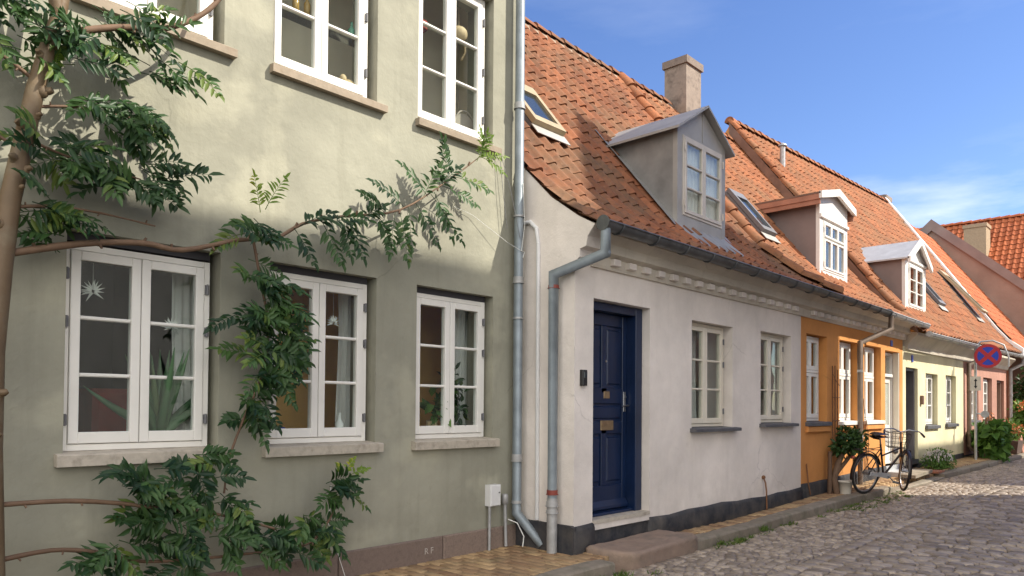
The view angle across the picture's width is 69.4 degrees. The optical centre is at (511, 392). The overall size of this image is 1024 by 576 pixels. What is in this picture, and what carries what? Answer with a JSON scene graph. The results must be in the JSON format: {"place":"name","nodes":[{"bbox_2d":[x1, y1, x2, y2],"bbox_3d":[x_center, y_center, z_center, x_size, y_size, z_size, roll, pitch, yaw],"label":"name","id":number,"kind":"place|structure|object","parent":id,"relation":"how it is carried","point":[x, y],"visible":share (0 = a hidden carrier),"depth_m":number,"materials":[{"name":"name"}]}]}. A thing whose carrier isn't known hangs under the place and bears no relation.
{"place":"outdoors","nodes":[
{"label":"outdoors","id":0,"kind":"place"},
{"bbox_2d":[355,452,1023,575],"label":"pavement","id":1,"kind":"structure","parent":0,"point":[515,560],"depth_m":7.29,"materials":[{"name":"yellow brick"}]},
{"bbox_2d":[0,0,508,575],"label":"wall tree","id":2,"kind":"object","parent":1,"relation":"on","point":[284,364],"visible":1,"depth_m":5.01,"materials":[{"name":"green plant"}]},
{"bbox_2d":[827,424,870,493],"bbox_3d":[5.769,1.124,12.538,0.639,1.160,1.092,-1,-2,43],"label":"potted shrub","id":3,"kind":"object","parent":1,"relation":"on","point":[848,441],"visible":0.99,"depth_m":12.31,"materials":[{"name":"green plant"}]},
{"bbox_2d":[898,469,932,478],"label":"step slab","id":4,"kind":"structure","parent":1,"relation":"on","point":[917,473],"depth_m":14.58,"materials":[{"name":"stone"}]},
{"bbox_2d":[919,447,956,469],"bbox_3d":[9.380,1.508,16.299,0.696,0.584,1.612,-1,-2,43],"label":"flower cushion","id":5,"kind":"object","parent":1,"relation":"on","point":[938,458],"visible":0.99,"depth_m":16.08,"materials":[{"name":"green plant"}]},
{"bbox_2d":[932,470,944,473],"bbox_3d":[8.824,1.669,15.614,0.450,0.040,0.500,-1,-2,43],"label":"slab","id":6,"kind":"object","parent":1,"relation":"on","point":[938,471],"depth_m":15.39,"materials":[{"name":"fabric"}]},
{"bbox_2d":[970,340,1009,459],"bbox_3d":[12.088,0.243,18.693,0.852,3.152,0.196,0,-1,22],"label":"road sign","id":7,"kind":"object","parent":1,"relation":"on","point":[987,355],"visible":0.93,"depth_m":18.72,"materials":[{"name":"blue metal"}]},
{"bbox_2d":[963,350,1023,454],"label":"cottage","id":8,"kind":"structure","parent":1,"relation":"on","point":[992,395],"depth_m":22.34,"materials":[{"name":"pink paint"}]},
{"bbox_2d":[971,391,981,422],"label":"window","id":9,"kind":"structure","parent":8,"relation":"in","point":[978,421],"depth_m":20.91,"materials":[{"name":"white paint"}]},
{"bbox_2d":[983,379,987,422],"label":"window","id":10,"kind":"structure","parent":8,"relation":"in","point":[984,380],"depth_m":22.23,"materials":[{"name":"white paint"}]},
{"bbox_2d":[997,381,1000,418],"bbox_3d":[15.196,0.652,23.332,0.220,2.020,1.070,-1,-2,43],"label":"door","id":11,"kind":"structure","parent":8,"relation":"in","point":[998,382],"depth_m":23.64,"materials":[{"name":"white paint"}]},
{"bbox_2d":[1003,418,1023,453],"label":"flowering plant","id":12,"kind":"object","parent":1,"relation":"on","point":[1016,444],"visible":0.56,"depth_m":21.24,"materials":[{"name":"green plant"}]},
{"bbox_2d":[1007,399,1023,443],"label":"garden bush","id":13,"kind":"object","parent":1,"relation":"on","point":[1018,415],"visible":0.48,"depth_m":24.02,"materials":[{"name":"green plant"}]},
{"bbox_2d":[1012,366,1023,403],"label":"garden tree","id":14,"kind":"object","parent":1,"relation":"on","point":[1020,393],"visible":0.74,"depth_m":25.72,"materials":[{"name":"green plant"}]},
{"bbox_2d":[525,0,1023,227],"label":"sky","id":15,"kind":"structure","parent":0,"point":[919,104],"materials":[{"name":"blue"}]},
{"bbox_2d":[616,454,1007,574],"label":"ground","id":16,"kind":"structure","parent":0,"point":[906,467],"depth_m":18.64,"materials":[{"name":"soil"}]},
{"bbox_2d":[0,0,541,575],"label":"townhouse","id":17,"kind":"structure","parent":16,"relation":"on","point":[310,120],"depth_m":6.39,"materials":[{"name":"green paint"}]},
{"bbox_2d":[81,263,103,300],"bbox_3d":[-2.951,-0.839,5.211,0.165,0.410,0.060,1,-1,-39],"label":"star ornament","id":18,"kind":"object","parent":17,"relation":"hanging from","point":[89,288],"visible":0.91,"depth_m":5.20,"materials":[{"name":"white paper"}]},
{"bbox_2d":[78,388,126,431],"bbox_3d":[-3.226,0.331,6.092,0.750,0.720,0.530,-1,-2,43],"label":"armchair","id":19,"kind":"object","parent":17,"relation":"in","point":[95,414],"visible":0.11,"depth_m":6.02,"materials":[{"name":"red fabric"}]},
{"bbox_2d":[54,246,210,467],"bbox_3d":[-2.642,-0.252,5.291,0.227,1.505,1.120,-1,-2,43],"label":"window","id":20,"kind":"structure","parent":17,"relation":"in","point":[137,444],"depth_m":5.28,"materials":[{"name":"white paint"}]},
{"bbox_2d":[84,347,190,430],"bbox_3d":[-2.722,0.116,5.734,0.682,0.905,0.824,0,-1,12],"label":"aloe plant","id":21,"kind":"object","parent":17,"relation":"on","point":[163,394],"visible":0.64,"depth_m":5.60,"materials":[{"name":"green plant"}]},
{"bbox_2d":[70,0,237,59],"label":"window","id":22,"kind":"structure","parent":17,"relation":"in","point":[201,36],"depth_m":5.48,"materials":[{"name":"white paint"}]},
{"bbox_2d":[161,281,179,334],"bbox_3d":[-2.578,-0.732,5.615,0.054,0.602,0.174,0,-1,39],"label":"star ornament","id":23,"kind":"object","parent":17,"relation":"hanging from","point":[174,329],"visible":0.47,"depth_m":5.62,"materials":[{"name":"white paper"}]},
{"bbox_2d":[172,273,192,429],"bbox_3d":[-2.601,-0.282,5.899,0.056,1.750,0.244,-1,-2,43],"label":"curtain","id":24,"kind":"object","parent":17,"relation":"hanging from","point":[182,306],"visible":0.29,"depth_m":5.88,"materials":[{"name":"white fabric"}]},
{"bbox_2d":[282,9,354,47],"bbox_3d":[-1.730,-3.223,6.517,0.120,0.012,1.000,-1,-2,43],"label":"shelf","id":25,"kind":"object","parent":17,"relation":"attached to","point":[293,17],"depth_m":6.49,"materials":[{"name":"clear glass"}]},
{"bbox_2d":[292,0,298,9],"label":"bottle","id":26,"kind":"object","parent":25,"relation":"on","point":[295,4],"visible":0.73,"depth_m":6.33,"materials":[{"name":"gold metal"}]},
{"bbox_2d":[304,0,310,14],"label":"bottle","id":27,"kind":"object","parent":25,"relation":"on","point":[307,7],"visible":0.69,"depth_m":6.41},
{"bbox_2d":[348,22,354,34],"bbox_3d":[-1.468,-3.297,6.767,0.070,0.170,0.070,-1,-2,43],"label":"bottle","id":28,"kind":"object","parent":25,"relation":"on","point":[351,29],"visible":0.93,"depth_m":6.74,"materials":[{"name":"teal glass"}]},
{"bbox_2d":[262,271,383,456],"bbox_3d":[-1.632,-0.231,6.365,0.227,1.520,1.150,-1,-2,43],"label":"window","id":29,"kind":"structure","parent":17,"relation":"in","point":[315,439],"depth_m":6.39,"materials":[{"name":"white paint"}]},
{"bbox_2d":[270,0,387,113],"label":"window","id":30,"kind":"structure","parent":17,"relation":"in","point":[317,77],"depth_m":6.41,"materials":[{"name":"white paint"}]},
{"bbox_2d":[327,293,339,325],"bbox_3d":[-1.605,-0.799,6.649,0.036,0.413,0.131,0,-1,37],"label":"star ornament","id":31,"kind":"object","parent":17,"relation":"hanging from","point":[332,320],"visible":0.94,"depth_m":6.65,"materials":[{"name":"white paper"}]},
{"bbox_2d":[335,413,343,426],"bbox_3d":[-1.552,0.305,6.640,0.076,0.240,0.076,-1,-2,43],"label":"bottle","id":32,"kind":"object","parent":17,"relation":"on","point":[339,423],"visible":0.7,"depth_m":6.62,"materials":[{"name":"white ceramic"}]},
{"bbox_2d":[335,294,350,426],"bbox_3d":[-1.574,-0.253,7.021,0.056,1.750,0.234,-1,-2,43],"label":"curtain","id":33,"kind":"object","parent":17,"relation":"hanging from","point":[342,406],"visible":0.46,"depth_m":6.99,"materials":[{"name":"white fabric"}]},
{"bbox_2d":[339,74,354,83],"bbox_3d":[-1.481,-2.788,6.777,0.168,0.192,0.246,-1,-2,43],"label":"pottery","id":34,"kind":"object","parent":17,"relation":"on","point":[343,77],"visible":0.2,"depth_m":6.69,"materials":[{"name":"ceramic"}]},
{"bbox_2d":[423,19,427,32],"bbox_3d":[-0.904,-3.656,7.400,0.120,0.100,0.120,-1,-2,43],"label":"hanging ornament","id":35,"kind":"object","parent":17,"relation":"hanging from","point":[424,29],"visible":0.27,"depth_m":7.38,"materials":[{"name":"red fabric"}]},
{"bbox_2d":[420,387,458,426],"bbox_3d":[-0.745,0.195,7.563,0.356,0.510,0.449,-1,-2,43],"label":"house plant","id":36,"kind":"object","parent":17,"relation":"on","point":[426,406],"visible":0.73,"depth_m":7.47,"materials":[{"name":"green plant"}]},
{"bbox_2d":[436,362,472,424],"bbox_3d":[-0.610,0.101,7.828,0.345,0.890,0.451,-1,-2,43],"label":"house plant","id":37,"kind":"object","parent":17,"relation":"on","point":[461,399],"visible":0.38,"depth_m":7.83,"materials":[{"name":"green plant"}]},
{"bbox_2d":[411,293,499,449],"bbox_3d":[-0.594,-0.201,7.469,0.227,1.520,1.140,-1,-2,43],"label":"window","id":38,"kind":"structure","parent":17,"relation":"in","point":[444,436],"depth_m":7.47,"materials":[{"name":"white paint"}]},
{"bbox_2d":[415,0,501,154],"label":"window","id":39,"kind":"structure","parent":17,"relation":"in","point":[446,124],"depth_m":7.52,"materials":[{"name":"white paint"}]},
{"bbox_2d":[454,310,466,424],"bbox_3d":[-0.548,-0.223,8.112,0.056,1.750,0.282,-1,-2,43],"label":"curtain","id":40,"kind":"object","parent":17,"relation":"hanging from","point":[461,332],"visible":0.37,"depth_m":8.10,"materials":[{"name":"white fabric"}]},
{"bbox_2d":[456,26,467,60],"bbox_3d":[-0.561,-3.883,7.797,0.184,0.745,0.184,0,-1,-2],"label":"hanging gourd","id":41,"kind":"object","parent":17,"relation":"hanging from","point":[461,32],"visible":0.62,"depth_m":7.74,"materials":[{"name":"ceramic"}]},
{"bbox_2d":[455,110,472,129],"bbox_3d":[-0.503,-2.824,7.851,0.025,0.338,0.297,-1,-2,43],"label":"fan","id":42,"kind":"object","parent":17,"relation":"in","point":[462,119],"visible":0.4,"depth_m":7.85},
{"bbox_2d":[453,183,524,256],"bbox_3d":[-0.224,-1.853,7.697,0.944,0.802,0.042,1,-1,-37],"label":"cord","id":43,"kind":"object","parent":17,"relation":"attached to","point":[524,222],"visible":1,"depth_m":7.94,"materials":[{"name":"grey"}]},
{"bbox_2d":[485,484,500,550],"bbox_3d":[-0.193,1.308,7.731,0.108,0.680,0.150,-1,-2,43],"label":"utility box","id":44,"kind":"object","parent":17,"relation":"attached to","point":[492,494],"visible":1,"depth_m":7.68,"materials":[{"name":"white plastic"}]},
{"bbox_2d":[500,156,519,235],"bbox_3d":[-0.025,-2.084,7.897,0.247,0.871,0.029,1,-1,-22],"label":"cord","id":45,"kind":"object","parent":17,"relation":"attached to","point":[503,194],"visible":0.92,"depth_m":7.88,"materials":[{"name":"grey metal"}]},
{"bbox_2d":[502,494,523,546],"bbox_3d":[0.011,1.355,7.847,0.246,0.557,0.070,0,-1,0],"label":"earth rod cover","id":46,"kind":"object","parent":17,"relation":"attached to","point":[504,499],"visible":1,"depth_m":7.83,"materials":[{"name":"grey metal"}]},
{"bbox_2d":[586,529,697,571],"bbox_3d":[1.449,1.746,7.976,0.510,0.339,1.502,-1,-2,43],"label":"doorstep","id":47,"kind":"object","parent":16,"relation":"on","point":[637,551],"visible":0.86,"depth_m":7.76,"materials":[{"name":"stone"}]},
{"bbox_2d":[515,17,893,555],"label":"cottage","id":48,"kind":"structure","parent":16,"relation":"on","point":[647,250],"depth_m":9.16,"materials":[{"name":"white paint"}]},
{"bbox_2d":[580,370,586,385],"bbox_3d":[0.746,-0.149,7.649,0.050,0.165,0.080,-1,-2,43],"label":"doorbell","id":49,"kind":"object","parent":48,"relation":"attached to","point":[583,377],"visible":1,"depth_m":7.62,"materials":[{"name":"black plastic"}]},
{"bbox_2d":[592,301,641,516],"bbox_3d":[1.081,0.194,8.332,0.200,2.350,1.077,-1,-2,43],"label":"door","id":50,"kind":"structure","parent":48,"relation":"in","point":[617,330],"depth_m":8.51,"materials":[{"name":"blue paint"}]},
{"bbox_2d":[692,331,696,423],"bbox_3d":[2.476,-0.257,10.308,0.056,1.550,0.322,-1,-2,43],"label":"curtain","id":51,"kind":"object","parent":48,"relation":"hanging from","point":[693,376],"visible":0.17,"depth_m":10.38,"materials":[{"name":"white fabric"}]},
{"bbox_2d":[690,322,741,431],"bbox_3d":[2.620,-0.191,9.753,0.282,1.410,1.230,-1,-2,43],"label":"window","id":52,"kind":"structure","parent":48,"relation":"in","point":[704,424],"depth_m":9.77,"materials":[{"name":"beige paint"}]},
{"bbox_2d":[762,475,767,509],"bbox_3d":[3.661,1.462,10.727,0.082,0.510,0.060,-1,-2,43],"label":"cable stub","id":53,"kind":"object","parent":48,"relation":"attached to","point":[763,477],"visible":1,"depth_m":10.71,"materials":[{"name":"metal"}]},
{"bbox_2d":[759,333,798,426],"bbox_3d":[3.962,-0.180,11.182,0.282,1.395,1.210,-1,-2,43],"label":"window","id":54,"kind":"structure","parent":48,"relation":"in","point":[766,421],"depth_m":11.21,"materials":[{"name":"beige paint"}]},
{"bbox_2d":[615,74,930,498],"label":"cottage","id":55,"kind":"structure","parent":16,"relation":"on","point":[807,231],"depth_m":14.10,"materials":[{"name":"orange paint"}]},
{"bbox_2d":[806,464,810,494],"bbox_3d":[4.774,1.399,11.883,0.092,0.504,0.043,1,-1,-13],"label":"cable stub","id":56,"kind":"object","parent":55,"relation":"attached to","point":[808,479],"visible":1,"depth_m":11.87,"materials":[{"name":"metal"}]},
{"bbox_2d":[805,336,831,425],"bbox_3d":[5.023,-0.190,12.326,0.262,1.495,0.990,-1,-2,43],"label":"window","id":57,"kind":"structure","parent":55,"relation":"in","point":[812,371],"depth_m":12.46,"materials":[{"name":"white paint"}]},
{"bbox_2d":[832,366,839,455],"bbox_3d":[5.610,0.315,12.708,0.125,1.550,0.350,-1,-2,43],"label":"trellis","id":58,"kind":"object","parent":55,"relation":"attached to","point":[835,397],"visible":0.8,"depth_m":12.74,"materials":[{"name":"wood"}]},
{"bbox_2d":[838,342,857,424],"bbox_3d":[6.057,-0.160,13.426,0.262,1.495,1.070,-1,-2,43],"label":"window","id":59,"kind":"structure","parent":55,"relation":"in","point":[845,374],"depth_m":13.47,"materials":[{"name":"white paint"}]},
{"bbox_2d":[863,399,868,471],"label":"climber stems","id":60,"kind":"object","parent":55,"relation":"attached to","point":[866,463],"visible":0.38,"depth_m":13.80,"materials":[{"name":"brown plant"}]},
{"bbox_2d":[863,347,885,423],"bbox_3d":[6.955,-0.135,14.380,0.262,1.495,1.090,-1,-2,43],"label":"window","id":61,"kind":"structure","parent":55,"relation":"in","point":[868,376],"depth_m":14.51,"materials":[{"name":"white paint"}]},
{"bbox_2d":[885,353,898,463],"bbox_3d":[7.749,0.327,15.312,0.236,2.320,0.964,-1,-2,43],"label":"door","id":62,"kind":"structure","parent":55,"relation":"in","point":[892,361],"depth_m":15.58,"materials":[{"name":"white paint"}]},
{"bbox_2d":[535,453,1023,575],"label":"kerb","id":63,"kind":"structure","parent":16,"relation":"on","point":[707,540],"depth_m":10.28,"materials":[{"name":"stone"}]},
{"bbox_2d":[850,428,924,493],"bbox_3d":[6.234,1.154,12.575,1.526,1.093,0.822,1,-1,-12],"label":"bicycle","id":64,"kind":"object","parent":63,"relation":"on","point":[878,474],"visible":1,"depth_m":12.43,"materials":[{"name":"black metal"}]},
{"bbox_2d":[724,116,1023,467],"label":"cottage","id":65,"kind":"structure","parent":16,"relation":"on","point":[893,259],"depth_m":18.45,"materials":[{"name":"yellow paint"}]},
{"bbox_2d":[906,368,914,459],"bbox_3d":[8.640,0.477,16.358,0.260,2.015,0.895,-1,-2,43],"label":"door","id":66,"kind":"structure","parent":65,"relation":"in","point":[910,373],"depth_m":16.59,"materials":[{"name":"green paint"}]},
{"bbox_2d":[920,396,923,404],"bbox_3d":[9.281,0.177,16.721,0.058,0.200,0.120,-1,-2,43],"label":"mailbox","id":67,"kind":"object","parent":65,"relation":"attached to","point":[922,400],"visible":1,"depth_m":16.69,"materials":[{"name":"brown metal"}]},
{"bbox_2d":[925,374,940,428],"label":"window","id":68,"kind":"structure","parent":65,"relation":"in","point":[929,425],"depth_m":17.66,"materials":[{"name":"white paint"}]},
{"bbox_2d":[945,376,958,426],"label":"window","id":69,"kind":"structure","parent":65,"relation":"in","point":[948,379],"depth_m":19.03,"materials":[{"name":"white paint"}]},
{"bbox_2d":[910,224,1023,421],"bbox_3d":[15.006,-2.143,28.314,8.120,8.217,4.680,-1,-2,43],"label":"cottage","id":70,"kind":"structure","parent":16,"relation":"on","point":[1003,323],"depth_m":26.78,"materials":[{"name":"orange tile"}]},
{"bbox_2d":[920,219,1023,438],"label":"gabled house","id":71,"kind":"structure","parent":16,"relation":"on","point":[1001,287],"depth_m":28.38,"materials":[{"name":"paint"}]},
{"bbox_2d":[966,412,1014,462],"bbox_3d":[12.669,1.206,19.588,1.147,1.370,1.884,-1,-2,43],"label":"hollyhock bush","id":72,"kind":"object","parent":16,"relation":"on","point":[995,437],"visible":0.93,"depth_m":19.13,"materials":[{"name":"green plant"}]},
{"bbox_2d":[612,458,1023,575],"bbox_3d":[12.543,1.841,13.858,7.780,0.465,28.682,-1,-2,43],"label":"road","id":73,"kind":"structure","parent":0,"point":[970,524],"depth_m":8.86,"materials":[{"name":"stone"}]},
{"bbox_2d":[599,491,915,575],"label":"weeds","id":74,"kind":"object","parent":73,"relation":"on","point":[742,540],"visible":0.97,"depth_m":9.73,"materials":[{"name":"green plant"}]},
{"bbox_2d":[917,213,1023,279],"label":"house","id":75,"kind":"structure","parent":0,"point":[999,240],"depth_m":34.42,"materials":[{"name":"orange tile"}]}
]}

